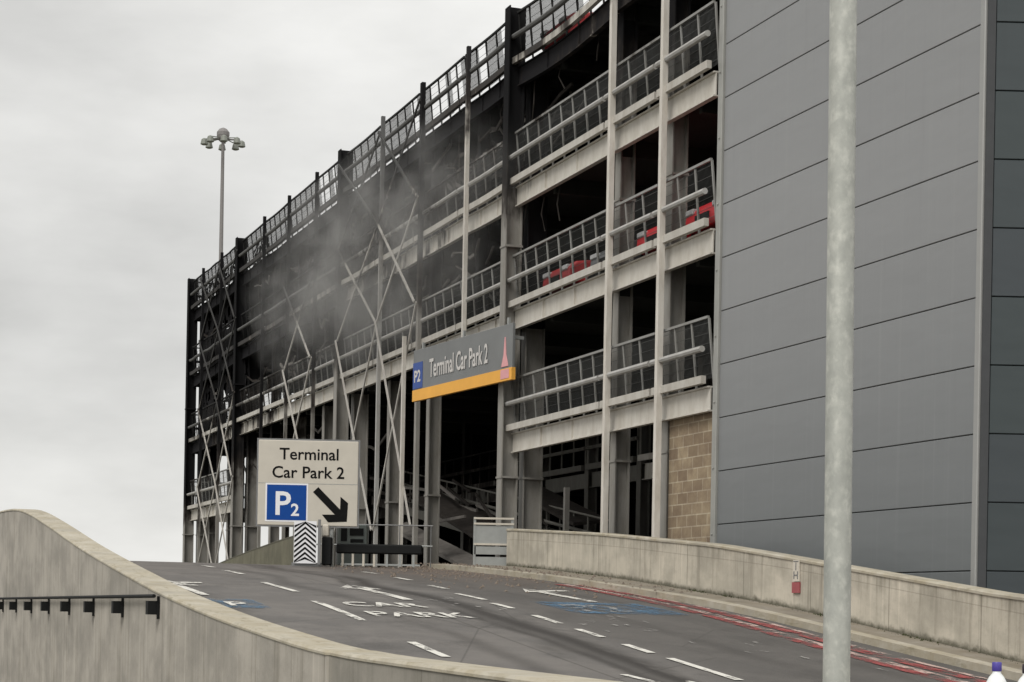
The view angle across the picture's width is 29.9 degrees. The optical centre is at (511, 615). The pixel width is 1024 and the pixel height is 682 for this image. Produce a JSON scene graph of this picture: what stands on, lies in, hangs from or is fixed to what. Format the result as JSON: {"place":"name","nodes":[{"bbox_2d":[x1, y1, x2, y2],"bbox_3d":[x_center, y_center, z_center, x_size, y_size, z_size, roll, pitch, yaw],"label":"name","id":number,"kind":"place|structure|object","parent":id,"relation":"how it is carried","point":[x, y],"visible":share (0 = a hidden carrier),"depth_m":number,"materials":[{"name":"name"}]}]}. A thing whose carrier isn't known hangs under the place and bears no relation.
{"place":"outdoors","nodes":[
{"label":"outdoors","id":0,"kind":"place"},
{"bbox_2d":[0,0,605,562],"label":"sky","id":1,"kind":"structure","parent":0,"point":[110,190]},
{"bbox_2d":[131,561,1017,681],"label":"road","id":2,"kind":"structure","parent":0,"point":[518,636],"depth_m":26.54,"materials":[{"name":"grey asphalt"}]},
{"bbox_2d":[170,581,208,594],"bbox_3d":[-5.261,-0.462,30.503,0.778,0.269,3.665,1,0,-11],"label":"road arrow","id":3,"kind":"object","parent":2,"relation":"on","point":[192,590],"visible":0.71,"depth_m":30.30,"materials":[{"name":"white paint"}]},
{"bbox_2d":[211,599,262,607],"bbox_3d":[-4.013,-0.184,27.608,0.840,0.129,1.400,1,0,-20],"label":"blue panel","id":4,"kind":"object","parent":2,"relation":"on","point":[243,604],"visible":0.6,"depth_m":27.26,"materials":[{"name":"paint"}]},
{"bbox_2d":[223,601,244,604],"bbox_3d":[-3.929,-0.177,27.465,0.296,0.057,0.606,1,0,-20],"label":"road text","id":5,"kind":"object","parent":4,"relation":"on","point":[229,602],"visible":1,"depth_m":27.51,"materials":[{"name":"white paint"}]},
{"bbox_2d":[261,582,296,590],"bbox_3d":[-3.844,-0.483,31.717,0.120,0.172,2.400,1,0,-20],"label":"lane marking","id":6,"kind":"object","parent":2,"relation":"on","point":[279,587],"visible":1,"depth_m":31.53,"materials":[{"name":"white paint"}]},
{"bbox_2d":[291,519,321,566],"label":"chevron board","id":7,"kind":"object","parent":2,"relation":"on","point":[305,536],"visible":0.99,"depth_m":42.60,"materials":[{"name":"white metal"}]},
{"bbox_2d":[256,438,359,566],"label":"direction sign","id":8,"kind":"object","parent":2,"relation":"on","point":[307,479],"visible":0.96,"depth_m":43.00,"materials":[{"name":"metal"}]},
{"bbox_2d":[321,525,332,564],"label":"control box","id":9,"kind":"object","parent":2,"relation":"on","point":[327,544],"visible":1,"depth_m":42.80,"materials":[{"name":"black plastic"}]},
{"bbox_2d":[312,601,364,619],"bbox_3d":[-2.489,-0.082,27.370,0.120,0.267,2.700,1,0,-20],"label":"lane marking","id":10,"kind":"object","parent":2,"relation":"on","point":[338,609],"visible":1,"depth_m":27.26,"materials":[{"name":"white paint"}]},
{"bbox_2d":[337,525,367,565],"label":"machine cabinet","id":11,"kind":"object","parent":2,"relation":"on","point":[359,535],"visible":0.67,"depth_m":44.20,"materials":[{"name":"grey metal"}]},
{"bbox_2d":[316,524,432,566],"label":"handrail","id":12,"kind":"object","parent":2,"relation":"on","point":[431,526],"visible":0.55,"depth_m":45.19,"materials":[{"name":"metal"}]},
{"bbox_2d":[343,585,412,599],"bbox_3d":[-2.298,-0.397,31.433,0.750,0.263,3.600,1,0,-20],"label":"road arrow","id":13,"kind":"object","parent":2,"relation":"on","point":[371,590],"visible":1,"depth_m":31.47,"materials":[{"name":"white paint"}]},
{"bbox_2d":[336,544,422,566],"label":"road barrier","id":14,"kind":"object","parent":2,"relation":"on","point":[386,549],"visible":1,"depth_m":43.34,"materials":[{"name":"black plastic"}]},
{"bbox_2d":[342,602,424,606],"bbox_3d":[-1.911,-0.171,28.570,1.234,0.065,0.712,1,0,-20],"label":"road text","id":15,"kind":"object","parent":2,"relation":"on","point":[379,603],"visible":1,"depth_m":28.56,"materials":[{"name":"white paint"}]},
{"bbox_2d":[365,611,473,617],"bbox_3d":[-1.301,-0.022,27.283,1.510,0.068,0.653,1,0,-20],"label":"road text","id":16,"kind":"object","parent":2,"relation":"on","point":[420,613],"visible":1,"depth_m":27.26,"materials":[{"name":"white paint"}]},
{"bbox_2d":[409,642,450,656],"bbox_3d":[-1.016,0.401,23.280,0.120,0.149,1.400,1,0,-20],"label":"lane marking","id":17,"kind":"object","parent":2,"relation":"on","point":[431,650],"visible":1,"depth_m":23.15,"materials":[{"name":"white paint"}]},
{"bbox_2d":[454,593,487,599],"bbox_3d":[-0.673,-0.317,31.285,0.120,0.102,1.400,1,0,-20],"label":"lane marking","id":18,"kind":"object","parent":2,"relation":"on","point":[470,596],"visible":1,"depth_m":31.26,"materials":[{"name":"white paint"}]},
{"bbox_2d":[491,603,512,607],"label":"lane marking","id":19,"kind":"object","parent":2,"relation":"on","point":[502,605],"visible":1,"depth_m":29.49,"materials":[{"name":"white paint"}]},
{"bbox_2d":[323,562,691,598],"bbox_3d":[-1.041,-0.820,39.568,4.679,0.950,15.012,1,0,-20],"label":"debris","id":20,"kind":"object","parent":2,"relation":"on","point":[456,574],"visible":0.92,"depth_m":39.44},
{"bbox_2d":[532,615,561,622],"bbox_3d":[0.499,0.045,27.642,0.120,0.111,1.050,1,0,-20],"label":"lane marking","id":21,"kind":"object","parent":2,"relation":"on","point":[548,619],"visible":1,"depth_m":27.70,"materials":[{"name":"white paint"}]},
{"bbox_2d":[523,589,596,601],"bbox_3d":[0.753,-0.360,32.811,0.898,0.238,3.241,1,0,-8],"label":"road arrow","id":22,"kind":"object","parent":2,"relation":"on","point":[542,591],"visible":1,"depth_m":33.30,"materials":[{"name":"white paint"}]},
{"bbox_2d":[576,629,604,636],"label":"lane marking","id":23,"kind":"object","parent":2,"relation":"on","point":[588,632],"visible":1,"depth_m":26.14,"materials":[{"name":"white paint"}]},
{"bbox_2d":[543,602,678,614],"bbox_3d":[1.510,-0.121,30.117,1.900,0.176,2.000,1,0,-20],"label":"road marking","id":24,"kind":"object","parent":2,"relation":"on","point":[578,604],"visible":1,"depth_m":30.16,"materials":[{"name":"paint"}]},
{"bbox_2d":[559,604,616,611],"bbox_3d":[1.303,-0.124,29.871,0.851,0.112,1.251,1,0,-20],"label":"road text","id":25,"kind":"object","parent":24,"relation":"on","point":[592,605],"visible":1,"depth_m":30.10,"materials":[{"name":"white paint"}]},
{"bbox_2d":[621,674,653,681],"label":"lane marking","id":26,"kind":"object","parent":2,"relation":"on","point":[636,677],"visible":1,"depth_m":21.67,"materials":[{"name":"white paint"}]},
{"bbox_2d":[622,644,654,652],"bbox_3d":[1.613,0.415,24.592,0.120,0.091,0.850,1,0,-20],"label":"lane marking","id":27,"kind":"object","parent":2,"relation":"on","point":[638,648],"visible":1,"depth_m":24.57,"materials":[{"name":"white paint"}]},
{"bbox_2d":[667,658,742,679],"bbox_3d":[2.274,0.626,22.839,0.120,0.200,1.900,1,0,-20],"label":"lane marking","id":28,"kind":"object","parent":2,"relation":"on","point":[700,667],"visible":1,"depth_m":22.83,"materials":[{"name":"white paint"}]},
{"bbox_2d":[429,564,1022,680],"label":"kerb","id":29,"kind":"structure","parent":2,"relation":"on","point":[1010,673],"depth_m":29.55,"materials":[{"name":"concrete"}]},
{"bbox_2d":[556,584,956,681],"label":"red line","id":30,"kind":"object","parent":2,"relation":"on","point":[874,662],"visible":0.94,"depth_m":26.93,"materials":[{"name":"paint"}]},
{"bbox_2d":[563,584,966,681],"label":"worn edge line","id":31,"kind":"object","parent":2,"relation":"on","point":[821,644],"visible":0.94,"depth_m":26.72,"materials":[{"name":"red paint"}]},
{"bbox_2d":[578,585,985,681],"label":"red line","id":32,"kind":"object","parent":2,"relation":"on","point":[821,640],"visible":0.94,"depth_m":27.96,"materials":[{"name":"paint"}]},
{"bbox_2d":[580,585,986,678],"bbox_3d":[6.152,0.623,22.506,0.320,2.256,30.002,1,0,-20],"label":"worn edge line","id":33,"kind":"object","parent":2,"relation":"on","point":[816,635],"visible":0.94,"depth_m":27.85,"materials":[{"name":"red paint"}]},
{"bbox_2d":[471,565,1023,669],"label":"footway","id":34,"kind":"structure","parent":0,"point":[889,635],"depth_m":29.70,"materials":[{"name":"grey concrete"}]},
{"bbox_2d":[473,517,513,565],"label":"steel barrier","id":35,"kind":"object","parent":34,"relation":"on","point":[489,535],"visible":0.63,"depth_m":45.98,"materials":[{"name":"grey metal"}]},
{"bbox_2d":[506,529,1023,662],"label":"parapet wall","id":36,"kind":"structure","parent":34,"relation":"on","point":[982,620],"depth_m":30.69,"materials":[{"name":"concrete"}]},
{"bbox_2d":[792,560,800,592],"bbox_3d":[4.478,-0.621,30.245,0.026,0.520,0.240,1,0,-20],"label":"hydrant sign","id":37,"kind":"object","parent":36,"relation":"attached to","point":[796,585],"visible":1,"depth_m":30.22,"materials":[{"name":"plastic"}]},
{"bbox_2d":[520,566,1017,663],"bbox_3d":[3.625,-0.097,33.013,0.461,2.043,25.459,1,0,-18],"label":"moss","id":38,"kind":"object","parent":34,"relation":"on","point":[820,614],"visible":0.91,"depth_m":31.98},
{"bbox_2d":[986,662,1005,681],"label":"plastic bottle","id":39,"kind":"object","parent":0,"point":[996,675],"visible":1,"depth_m":6.54,"materials":[{"name":"white plastic"}]},
{"bbox_3d":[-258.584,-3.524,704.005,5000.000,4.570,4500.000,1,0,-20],"label":"ground","id":40,"kind":"structure","parent":0,"visible":0},
{"bbox_2d":[200,128,244,562],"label":"mast light","id":41,"kind":"object","parent":40,"relation":"on","point":[222,136],"visible":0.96,"depth_m":149.87,"materials":[{"name":"metal"}]},
{"bbox_2d":[220,535,293,564],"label":"retaining wall","id":42,"kind":"structure","parent":40,"relation":"on","point":[280,552],"depth_m":53.14,"materials":[{"name":"concrete"}]},
{"bbox_2d":[0,509,619,681],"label":"parapet wall","id":43,"kind":"structure","parent":40,"relation":"on","point":[187,636],"depth_m":23.48,"materials":[{"name":"concrete"}]},
{"bbox_2d":[0,594,159,618],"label":"handrail","id":44,"kind":"object","parent":43,"relation":"attached to","point":[152,607],"visible":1,"depth_m":26.66,"materials":[{"name":"black metal"}]},
{"bbox_2d":[1018,664,1023,681],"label":"plastic bottle","id":45,"kind":"object","parent":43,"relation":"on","point":[1021,679],"visible":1,"depth_m":6.37,"materials":[{"name":"white plastic"}]},
{"bbox_2d":[182,0,719,568],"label":"multi storey car park","id":46,"kind":"structure","parent":40,"relation":"on","point":[590,134],"depth_m":50.40,"materials":[{"name":"white paint"}]},
{"bbox_2d":[388,564,494,568],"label":"rubble","id":47,"kind":"object","parent":46,"relation":"on","point":[423,565],"visible":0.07,"depth_m":46.81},
{"bbox_2d":[412,317,523,401],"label":"car park sign","id":48,"kind":"object","parent":46,"relation":"attached to","point":[475,360],"visible":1,"depth_m":47.60,"materials":[{"name":"metal"}]},
{"bbox_2d":[540,12,592,50],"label":"parked car","id":49,"kind":"object","parent":46,"relation":"on","point":[563,35],"visible":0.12,"depth_m":44.59,"materials":[{"name":"red paint"}]},
{"bbox_2d":[543,260,596,293],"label":"parked car","id":50,"kind":"object","parent":46,"relation":"on","point":[569,266],"visible":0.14,"depth_m":44.38,"materials":[{"name":"red paint"}]},
{"bbox_2d":[590,240,644,274],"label":"parked car","id":51,"kind":"object","parent":46,"relation":"on","point":[594,261],"visible":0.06,"depth_m":42.75,"materials":[{"name":"grey paint"}]},
{"bbox_2d":[637,226,692,254],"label":"parked car","id":52,"kind":"object","parent":46,"relation":"on","point":[650,238],"visible":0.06,"depth_m":40.20,"materials":[{"name":"red paint"}]},
{"bbox_2d":[685,200,715,234],"bbox_3d":[5.675,-8.045,38.374,4.171,1.445,1.780,1,0,-20],"label":"parked car","id":53,"kind":"object","parent":46,"relation":"on","point":[690,219],"visible":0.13,"depth_m":37.73,"materials":[{"name":"red paint"}]},
{"bbox_2d":[823,0,856,681],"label":"lamp column","id":54,"kind":"structure","parent":40,"relation":"on","point":[839,337],"depth_m":7.06,"materials":[{"name":"grey metal"}]},
{"bbox_2d":[710,0,1023,593],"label":"clad stair block","id":55,"kind":"structure","parent":40,"relation":"on","point":[938,436],"depth_m":30.45,"materials":[{"name":"grey metal"}]}
]}

